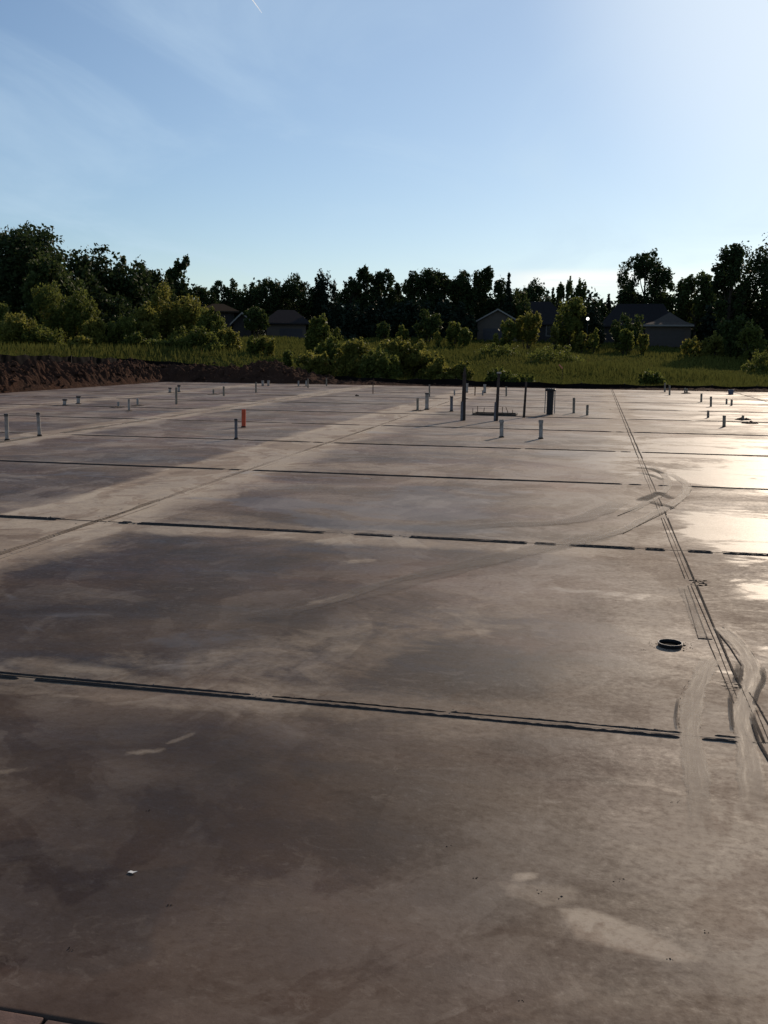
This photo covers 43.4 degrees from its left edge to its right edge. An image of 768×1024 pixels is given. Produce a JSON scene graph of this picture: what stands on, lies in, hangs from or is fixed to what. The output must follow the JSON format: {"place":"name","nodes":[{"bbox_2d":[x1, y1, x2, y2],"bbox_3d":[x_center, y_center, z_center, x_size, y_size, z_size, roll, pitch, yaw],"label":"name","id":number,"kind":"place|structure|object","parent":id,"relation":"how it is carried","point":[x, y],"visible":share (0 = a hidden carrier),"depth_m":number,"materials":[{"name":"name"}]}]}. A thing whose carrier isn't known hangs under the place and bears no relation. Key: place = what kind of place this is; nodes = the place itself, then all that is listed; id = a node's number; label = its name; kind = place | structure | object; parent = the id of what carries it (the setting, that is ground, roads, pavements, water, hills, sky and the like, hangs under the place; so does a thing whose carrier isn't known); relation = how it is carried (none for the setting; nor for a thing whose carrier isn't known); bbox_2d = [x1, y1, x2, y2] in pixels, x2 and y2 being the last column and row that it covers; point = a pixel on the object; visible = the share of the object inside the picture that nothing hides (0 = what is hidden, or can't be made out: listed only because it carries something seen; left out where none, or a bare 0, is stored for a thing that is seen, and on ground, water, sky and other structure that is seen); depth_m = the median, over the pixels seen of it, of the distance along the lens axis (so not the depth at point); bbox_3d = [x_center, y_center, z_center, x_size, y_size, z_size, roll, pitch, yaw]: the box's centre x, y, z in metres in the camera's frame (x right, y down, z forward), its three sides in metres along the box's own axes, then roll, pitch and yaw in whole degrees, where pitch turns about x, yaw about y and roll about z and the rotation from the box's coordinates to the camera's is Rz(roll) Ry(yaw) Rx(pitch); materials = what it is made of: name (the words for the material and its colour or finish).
{"place":"outdoors","nodes":[
{"label":"outdoors","id":0,"kind":"place"},
{"bbox_2d":[0,382,767,1023],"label":"concrete slab","id":1,"kind":"structure","parent":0,"point":[330,680],"depth_m":4.65,"materials":[{"name":"grey concrete"}]},
{"bbox_2d":[0,1010,71,1023],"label":"form board","id":2,"kind":"object","parent":1,"relation":"attached to","point":[6,1017],"visible":1,"depth_m":2.47,"materials":[{"name":"brown wood"}]},
{"bbox_2d":[460,367,465,419],"bbox_3d":[1.946,-2.863,23.633,0.127,1.336,0.099,1,10,5],"label":"wooden post","id":3,"kind":"object","parent":1,"relation":"on","point":[463,410],"visible":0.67,"depth_m":23.62,"materials":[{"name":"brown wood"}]},
{"bbox_2d":[544,388,555,414],"bbox_3d":[4.507,-2.996,26.203,0.290,0.736,0.290,3,10,12],"label":"capped riser","id":4,"kind":"object","parent":1,"relation":"on","point":[550,399],"visible":0.98,"depth_m":26.14,"materials":[{"name":"black plastic"}]},
{"bbox_2d":[658,639,682,649],"bbox_3d":[1.679,0.780,5.664,0.142,0.034,0.142,3,10,12],"label":"floor sleeve","id":5,"kind":"object","parent":1,"relation":"on","point":[672,644],"visible":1,"depth_m":5.67,"materials":[{"name":"black plastic"}]},
{"bbox_2d":[0,358,767,392],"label":"dirt bank","id":6,"kind":"structure","parent":0,"point":[174,372],"depth_m":46.39,"materials":[{"name":"red soil"}]},
{"bbox_2d":[0,357,758,391],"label":"loose clods","id":7,"kind":"object","parent":6,"relation":"on","point":[78,372],"visible":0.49,"depth_m":45.14,"materials":[{"name":"red soil"}]},
{"bbox_2d":[0,0,767,306],"label":"sky","id":8,"kind":"structure","parent":0,"point":[551,142],"materials":[{"name":"blue"}]},
{"bbox_2d":[0,333,767,386],"bbox_3d":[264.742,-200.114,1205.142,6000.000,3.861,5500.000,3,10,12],"label":"ground","id":9,"kind":"structure","parent":0,"point":[248,363],"depth_m":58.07,"materials":[{"name":"green plant"}]},
{"bbox_2d":[0,311,39,345],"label":"shrub","id":10,"kind":"object","parent":9,"relation":"on","point":[10,329],"visible":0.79,"depth_m":56.82,"materials":[{"name":"green plant"}]},
{"bbox_2d":[6,319,66,345],"bbox_3d":[-20.800,-10.621,57.960,3.274,1.980,3.024,-7,12,-40],"label":"shrub","id":11,"kind":"object","parent":9,"relation":"on","point":[43,335],"visible":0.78,"depth_m":57.34,"materials":[{"name":"green plant"}]},
{"bbox_2d":[0,220,95,319],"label":"tree","id":12,"kind":"object","parent":9,"relation":"on","point":[19,248],"visible":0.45,"depth_m":68.85,"materials":[{"name":"green plant"}]},
{"bbox_2d":[17,251,89,325],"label":"tree","id":13,"kind":"object","parent":9,"relation":"on","point":[42,269],"visible":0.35,"depth_m":65.40,"materials":[{"name":"green plant"}]},
{"bbox_2d":[30,280,82,342],"bbox_3d":[-21.213,-12.818,62.853,3.192,4.463,3.692,3,10,12],"label":"shrub","id":14,"kind":"object","parent":9,"relation":"on","point":[49,299],"visible":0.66,"depth_m":61.87,"materials":[{"name":"green plant"}]},
{"bbox_2d":[67,335,94,349],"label":"shrub","id":15,"kind":"object","parent":9,"relation":"on","point":[80,339],"visible":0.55,"depth_m":55.64,"materials":[{"name":"green plant"}]},
{"bbox_2d":[65,288,100,340],"bbox_3d":[-19.514,-12.481,62.294,2.208,3.935,2.394,1,10,2],"label":"shrub","id":16,"kind":"object","parent":9,"relation":"on","point":[76,315],"visible":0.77,"depth_m":61.76,"materials":[{"name":"green plant"}]},
{"bbox_2d":[80,317,106,347],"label":"shrub","id":17,"kind":"object","parent":9,"relation":"on","point":[93,330],"visible":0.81,"depth_m":57.58,"materials":[{"name":"green plant"}]},
{"bbox_2d":[64,243,127,307],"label":"tree","id":18,"kind":"object","parent":9,"relation":"on","point":[103,262],"visible":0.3,"depth_m":73.93,"materials":[{"name":"green plant"}]},
{"bbox_2d":[86,279,136,342],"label":"tree","id":19,"kind":"object","parent":9,"relation":"on","point":[112,309],"visible":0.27,"depth_m":70.87,"materials":[{"name":"green plant"}]},
{"bbox_2d":[105,312,143,345],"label":"shrub","id":20,"kind":"object","parent":9,"relation":"on","point":[128,326],"visible":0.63,"depth_m":58.84,"materials":[{"name":"green plant"}]},
{"bbox_2d":[93,251,158,316],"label":"tree","id":21,"kind":"object","parent":9,"relation":"on","point":[135,281],"visible":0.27,"depth_m":76.40,"materials":[{"name":"green plant"}]},
{"bbox_2d":[132,300,159,339],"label":"shrub","id":22,"kind":"object","parent":9,"relation":"on","point":[144,315],"visible":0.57,"depth_m":60.07,"materials":[{"name":"green plant"}]},
{"bbox_2d":[118,331,178,348],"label":"shrub","id":23,"kind":"object","parent":9,"relation":"on","point":[138,337],"visible":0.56,"depth_m":57.90,"materials":[{"name":"green plant"}]},
{"bbox_2d":[128,261,174,333],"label":"tree","id":24,"kind":"object","parent":9,"relation":"on","point":[155,276],"visible":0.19,"depth_m":81.61,"materials":[{"name":"green plant"}]},
{"bbox_2d":[145,281,178,339],"bbox_3d":[-14.520,-12.785,62.526,2.728,4.473,2.102,3,10,12],"label":"shrub","id":25,"kind":"object","parent":9,"relation":"on","point":[159,296],"visible":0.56,"depth_m":62.08,"materials":[{"name":"green plant"}]},
{"bbox_2d":[165,254,194,306],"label":"tree","id":26,"kind":"object","parent":9,"relation":"on","point":[175,272],"visible":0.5,"depth_m":87.38,"materials":[{"name":"green plant"}]},
{"bbox_2d":[164,293,211,338],"bbox_3d":[-13.028,-12.461,63.192,3.167,3.614,3.218,3,10,12],"label":"shrub","id":27,"kind":"object","parent":9,"relation":"on","point":[189,310],"visible":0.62,"depth_m":62.25,"materials":[{"name":"green plant"}]},
{"bbox_2d":[166,325,227,349],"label":"shrub","id":28,"kind":"object","parent":9,"relation":"on","point":[197,336],"visible":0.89,"depth_m":57.85,"materials":[{"name":"green plant"}]},
{"bbox_2d":[192,283,220,306],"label":"tree","id":29,"kind":"object","parent":9,"relation":"on","point":[203,295],"visible":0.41,"depth_m":112.52,"materials":[{"name":"green plant"}]},
{"bbox_2d":[190,306,227,338],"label":"shrub","id":30,"kind":"object","parent":9,"relation":"on","point":[209,320],"visible":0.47,"depth_m":61.00,"materials":[{"name":"green plant"}]},
{"bbox_2d":[210,280,227,303],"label":"tree","id":31,"kind":"object","parent":9,"relation":"on","point":[217,290],"visible":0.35,"depth_m":117.15,"materials":[{"name":"green plant"}]},
{"bbox_2d":[205,304,250,337],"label":"house","id":32,"kind":"structure","parent":9,"relation":"on","point":[236,324],"depth_m":100.43,"materials":[{"name":"beige"}]},
{"bbox_2d":[215,327,242,350],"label":"shrub","id":33,"kind":"object","parent":9,"relation":"on","point":[230,336],"visible":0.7,"depth_m":59.40,"materials":[{"name":"green plant"}]},
{"bbox_2d":[220,278,246,318],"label":"tree","id":34,"kind":"object","parent":9,"relation":"on","point":[232,294],"visible":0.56,"depth_m":117.22,"materials":[{"name":"green plant"}]},
{"bbox_2d":[239,282,263,333],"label":"tree","id":35,"kind":"object","parent":9,"relation":"on","point":[247,295],"visible":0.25,"depth_m":119.24,"materials":[{"name":"green plant"}]},
{"bbox_2d":[246,335,260,354],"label":"shrub","id":36,"kind":"object","parent":9,"relation":"on","point":[253,345],"visible":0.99,"depth_m":58.39,"materials":[{"name":"green plant"}]},
{"bbox_2d":[243,306,269,337],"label":"bush","id":37,"kind":"object","parent":9,"relation":"on","point":[257,317],"visible":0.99,"depth_m":94.86,"materials":[{"name":"green plant"}]},
{"bbox_2d":[250,277,283,334],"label":"tree","id":38,"kind":"object","parent":9,"relation":"on","point":[271,303],"visible":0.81,"depth_m":117.48,"materials":[{"name":"green plant"}]},
{"bbox_2d":[259,335,275,356],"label":"shrub","id":39,"kind":"object","parent":9,"relation":"on","point":[267,346],"visible":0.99,"depth_m":58.51,"materials":[{"name":"green plant"}]},
{"bbox_2d":[266,310,309,337],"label":"house","id":40,"kind":"structure","parent":9,"relation":"on","point":[292,323],"depth_m":105.69,"materials":[{"name":"grey"}]},
{"bbox_2d":[279,272,316,318],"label":"tree","id":41,"kind":"object","parent":9,"relation":"on","point":[294,291],"visible":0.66,"depth_m":119.58,"materials":[{"name":"green plant"}]},
{"bbox_2d":[293,350,335,375],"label":"shrub","id":42,"kind":"object","parent":9,"relation":"on","point":[310,361],"visible":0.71,"depth_m":51.85,"materials":[{"name":"green plant"}]},
{"bbox_2d":[304,313,330,352],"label":"shrub","id":43,"kind":"object","parent":9,"relation":"on","point":[318,332],"visible":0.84,"depth_m":60.35,"materials":[{"name":"green plant"}]},
{"bbox_2d":[306,268,337,329],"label":"tree","id":44,"kind":"object","parent":9,"relation":"on","point":[321,298],"visible":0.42,"depth_m":120.25,"materials":[{"name":"green plant"}]},
{"bbox_2d":[313,335,344,373],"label":"shrub","id":45,"kind":"object","parent":9,"relation":"on","point":[332,344],"visible":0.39,"depth_m":54.72,"materials":[{"name":"green plant"}]},
{"bbox_2d":[317,298,366,338],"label":"tree","id":46,"kind":"object","parent":9,"relation":"on","point":[344,318],"visible":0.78,"depth_m":108.11,"materials":[{"name":"green plant"}]},
{"bbox_2d":[334,276,367,312],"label":"tree","id":47,"kind":"object","parent":9,"relation":"on","point":[351,288],"visible":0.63,"depth_m":114.62,"materials":[{"name":"green plant"}]},
{"bbox_2d":[334,337,376,377],"bbox_3d":[-1.489,-8.433,53.322,2.671,2.508,2.763,3,10,12],"label":"shrub","id":48,"kind":"object","parent":9,"relation":"on","point":[352,352],"visible":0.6,"depth_m":52.79,"materials":[{"name":"green plant"}]},
{"bbox_2d":[352,264,382,307],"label":"tree","id":49,"kind":"object","parent":9,"relation":"on","point":[364,279],"visible":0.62,"depth_m":116.50,"materials":[{"name":"green plant"}]},
{"bbox_2d":[357,296,399,338],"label":"tree","id":50,"kind":"object","parent":9,"relation":"on","point":[372,318],"visible":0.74,"depth_m":108.63,"materials":[{"name":"green plant"}]},
{"bbox_2d":[359,343,403,378],"bbox_3d":[-0.192,-7.833,51.331,2.334,2.310,2.464,3,10,12],"label":"shrub","id":51,"kind":"object","parent":9,"relation":"on","point":[380,363],"visible":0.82,"depth_m":50.97,"materials":[{"name":"green plant"}]},
{"bbox_2d":[375,321,390,339],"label":"bush","id":52,"kind":"object","parent":9,"relation":"on","point":[383,329],"visible":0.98,"depth_m":99.96,"materials":[{"name":"green plant"}]},
{"bbox_2d":[0,354,767,389],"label":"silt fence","id":53,"kind":"object","parent":9,"relation":"on","point":[19,359],"visible":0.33,"depth_m":46.43,"materials":[{"name":"black fabric"}]},
{"bbox_2d":[369,268,398,312],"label":"tree","id":54,"kind":"object","parent":9,"relation":"on","point":[383,277],"visible":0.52,"depth_m":116.22,"materials":[{"name":"green plant"}]},
{"bbox_2d":[380,335,414,379],"bbox_3d":[0.513,-8.391,53.333,2.590,2.722,2.948,3,10,12],"label":"shrub","id":55,"kind":"object","parent":9,"relation":"on","point":[399,347],"visible":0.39,"depth_m":52.77,"materials":[{"name":"green plant"}]},
{"bbox_2d":[388,298,433,338],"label":"tree","id":56,"kind":"object","parent":9,"relation":"on","point":[408,316],"visible":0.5,"depth_m":108.28,"materials":[{"name":"green plant"}]},
{"bbox_2d":[401,339,438,378],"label":"shrub","id":57,"kind":"object","parent":9,"relation":"on","point":[418,360],"visible":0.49,"depth_m":52.68,"materials":[{"name":"green plant"}]},
{"bbox_2d":[400,267,444,316],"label":"tree","id":58,"kind":"object","parent":9,"relation":"on","point":[425,282],"visible":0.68,"depth_m":114.32,"materials":[{"name":"green plant"}]},
{"bbox_2d":[412,309,443,341],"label":"bush","id":59,"kind":"object","parent":9,"relation":"on","point":[427,327],"visible":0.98,"depth_m":97.53,"materials":[{"name":"green plant"}]},
{"bbox_2d":[425,355,454,379],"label":"shrub","id":60,"kind":"object","parent":9,"relation":"on","point":[436,369],"visible":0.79,"depth_m":51.02,"materials":[{"name":"green plant"}]},
{"bbox_2d":[429,267,452,313],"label":"tree","id":61,"kind":"object","parent":9,"relation":"on","point":[442,277],"visible":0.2,"depth_m":115.91,"materials":[{"name":"green plant"}]},
{"bbox_2d":[445,321,462,345],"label":"bush","id":62,"kind":"object","parent":9,"relation":"on","point":[452,331],"visible":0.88,"depth_m":94.94,"materials":[{"name":"green plant"}]},
{"bbox_2d":[430,298,478,339],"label":"tree","id":63,"kind":"object","parent":9,"relation":"on","point":[460,316],"visible":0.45,"depth_m":108.55,"materials":[{"name":"green plant"}]},
{"bbox_2d":[151,277,765,334],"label":"woodland","id":64,"kind":"object","parent":9,"relation":"on","point":[590,296],"depth_m":143.58,"materials":[{"name":"green plant"}]},
{"bbox_2d":[445,269,478,313],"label":"tree","id":65,"kind":"object","parent":9,"relation":"on","point":[461,289],"visible":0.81,"depth_m":113.92,"materials":[{"name":"green plant"}]},
{"bbox_2d":[451,360,474,380],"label":"shrub","id":66,"kind":"object","parent":9,"relation":"on","point":[459,370],"visible":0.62,"depth_m":51.06,"materials":[{"name":"green plant"}]},
{"bbox_2d":[457,327,472,346],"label":"bush","id":67,"kind":"object","parent":9,"relation":"on","point":[465,338],"visible":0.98,"depth_m":93.82,"materials":[{"name":"green plant"}]},
{"bbox_2d":[471,265,499,319],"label":"tree","id":68,"kind":"object","parent":9,"relation":"on","point":[482,281],"visible":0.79,"depth_m":115.98,"materials":[{"name":"green plant"}]},
{"bbox_2d":[483,366,512,381],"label":"shrub","id":69,"kind":"object","parent":9,"relation":"on","point":[504,375],"visible":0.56,"depth_m":49.88,"materials":[{"name":"green plant"}]},
{"bbox_2d":[478,342,520,355],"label":"shrub","id":70,"kind":"object","parent":9,"relation":"on","point":[507,350],"visible":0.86,"depth_m":81.72,"materials":[{"name":"green plant"}]},
{"bbox_2d":[492,275,506,310],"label":"tree","id":71,"kind":"object","parent":9,"relation":"on","point":[499,288],"visible":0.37,"depth_m":118.08,"materials":[{"name":"green plant"}]},
{"bbox_2d":[498,318,517,347],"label":"bush","id":72,"kind":"object","parent":9,"relation":"on","point":[508,329],"visible":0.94,"depth_m":93.38,"materials":[{"name":"green plant"}]},
{"bbox_2d":[502,273,514,316],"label":"tree","id":73,"kind":"object","parent":9,"relation":"on","point":[507,307],"visible":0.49,"depth_m":112.26,"materials":[{"name":"green plant"}]},
{"bbox_2d":[476,302,563,341],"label":"house","id":74,"kind":"structure","parent":9,"relation":"on","point":[488,326],"depth_m":112.64,"materials":[{"name":"grey"}]},
{"bbox_2d":[505,373,534,381],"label":"shrub","id":75,"kind":"object","parent":9,"relation":"on","point":[518,377],"visible":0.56,"depth_m":48.80,"materials":[{"name":"green plant"}]},
{"bbox_2d":[511,288,531,326],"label":"tree","id":76,"kind":"object","parent":9,"relation":"on","point":[519,308],"visible":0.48,"depth_m":113.87,"materials":[{"name":"green plant"}]},
{"bbox_2d":[514,311,541,348],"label":"bush","id":77,"kind":"object","parent":9,"relation":"on","point":[528,334],"visible":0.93,"depth_m":93.89,"materials":[{"name":"green plant"}]},
{"bbox_2d":[513,277,551,301],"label":"tree","id":78,"kind":"object","parent":9,"relation":"on","point":[536,292],"visible":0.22,"depth_m":122.73,"materials":[{"name":"green plant"}]},
{"bbox_2d":[525,344,584,362],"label":"shrub","id":79,"kind":"object","parent":9,"relation":"on","point":[551,355],"visible":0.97,"depth_m":74.83,"materials":[{"name":"green plant"}]},
{"bbox_2d":[551,281,564,309],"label":"tree","id":80,"kind":"object","parent":9,"relation":"on","point":[560,292],"visible":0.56,"depth_m":121.09,"materials":[{"name":"green plant"}]},
{"bbox_2d":[553,297,586,350],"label":"bush","id":81,"kind":"object","parent":9,"relation":"on","point":[571,318],"visible":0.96,"depth_m":94.04,"materials":[{"name":"green plant"}]},
{"bbox_2d":[564,276,587,337],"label":"tree","id":82,"kind":"object","parent":9,"relation":"on","point":[578,291],"visible":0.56,"depth_m":118.21,"materials":[{"name":"green plant"}]},
{"bbox_2d":[578,304,606,350],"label":"bush","id":83,"kind":"object","parent":9,"relation":"on","point":[595,322],"visible":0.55,"depth_m":94.75,"materials":[{"name":"green plant"}]},
{"bbox_2d":[585,298,608,327],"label":"tree","id":84,"kind":"object","parent":9,"relation":"on","point":[601,308],"visible":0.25,"depth_m":119.90,"materials":[{"name":"green plant"}]},
{"bbox_2d":[615,329,634,354],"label":"bush","id":85,"kind":"object","parent":9,"relation":"on","point":[625,344],"visible":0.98,"depth_m":88.71,"materials":[{"name":"green plant"}]},
{"bbox_2d":[609,312,645,350],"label":"bush","id":86,"kind":"object","parent":9,"relation":"on","point":[615,328],"visible":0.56,"depth_m":92.05,"materials":[{"name":"green plant"}]},
{"bbox_2d":[637,333,649,355],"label":"bush","id":87,"kind":"object","parent":9,"relation":"on","point":[643,341],"visible":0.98,"depth_m":87.46,"materials":[{"name":"green plant"}]},
{"bbox_2d":[616,248,674,303],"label":"tree","id":88,"kind":"object","parent":9,"relation":"on","point":[645,265],"visible":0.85,"depth_m":114.17,"materials":[{"name":"green plant"}]},
{"bbox_2d":[603,304,693,346],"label":"house","id":89,"kind":"structure","parent":9,"relation":"on","point":[662,325],"depth_m":103.10,"materials":[{"name":"grey"}]},
{"bbox_2d":[649,330,684,346],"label":"garage door","id":90,"kind":"structure","parent":89,"relation":"in","point":[669,338],"depth_m":102.07,"materials":[{"name":"paint"}]},
{"bbox_2d":[638,368,666,384],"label":"shrub","id":91,"kind":"object","parent":9,"relation":"on","point":[647,377],"visible":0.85,"depth_m":50.27,"materials":[{"name":"green plant"}]},
{"bbox_2d":[662,277,693,315],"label":"tree","id":92,"kind":"object","parent":9,"relation":"on","point":[669,303],"visible":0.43,"depth_m":112.30,"materials":[{"name":"green plant"}]},
{"bbox_2d":[680,336,701,355],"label":"bush","id":93,"kind":"object","parent":9,"relation":"on","point":[689,346],"visible":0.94,"depth_m":86.28,"materials":[{"name":"green plant"}]},
{"bbox_2d":[674,269,715,338],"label":"tree","id":94,"kind":"object","parent":9,"relation":"on","point":[703,290],"visible":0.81,"depth_m":109.29,"materials":[{"name":"green plant"}]},
{"bbox_2d":[699,303,721,344],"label":"tree","id":95,"kind":"object","parent":9,"relation":"on","point":[706,328],"visible":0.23,"depth_m":103.97,"materials":[{"name":"green plant"}]},
{"bbox_2d":[700,330,724,356],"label":"bush","id":96,"kind":"object","parent":9,"relation":"on","point":[715,344],"visible":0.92,"depth_m":85.53,"materials":[{"name":"green plant"}]},
{"bbox_2d":[710,243,752,336],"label":"tree","id":97,"kind":"object","parent":9,"relation":"on","point":[727,271],"visible":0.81,"depth_m":91.26,"materials":[{"name":"green plant"}]},
{"bbox_2d":[719,313,749,356],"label":"bush","id":98,"kind":"object","parent":9,"relation":"on","point":[732,330],"visible":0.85,"depth_m":82.95,"materials":[{"name":"green plant"}]},
{"bbox_2d":[711,233,767,351],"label":"tree","id":99,"kind":"object","parent":9,"relation":"on","point":[758,268],"visible":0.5,"depth_m":93.45,"materials":[{"name":"green plant"}]},
{"bbox_2d":[735,318,767,361],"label":"bush","id":100,"kind":"object","parent":9,"relation":"on","point":[751,335],"visible":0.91,"depth_m":78.73,"materials":[{"name":"green plant"}]},
{"bbox_2d":[738,349,767,372],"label":"shrub","id":101,"kind":"object","parent":9,"relation":"on","point":[759,364],"visible":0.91,"depth_m":65.96,"materials":[{"name":"green plant"}]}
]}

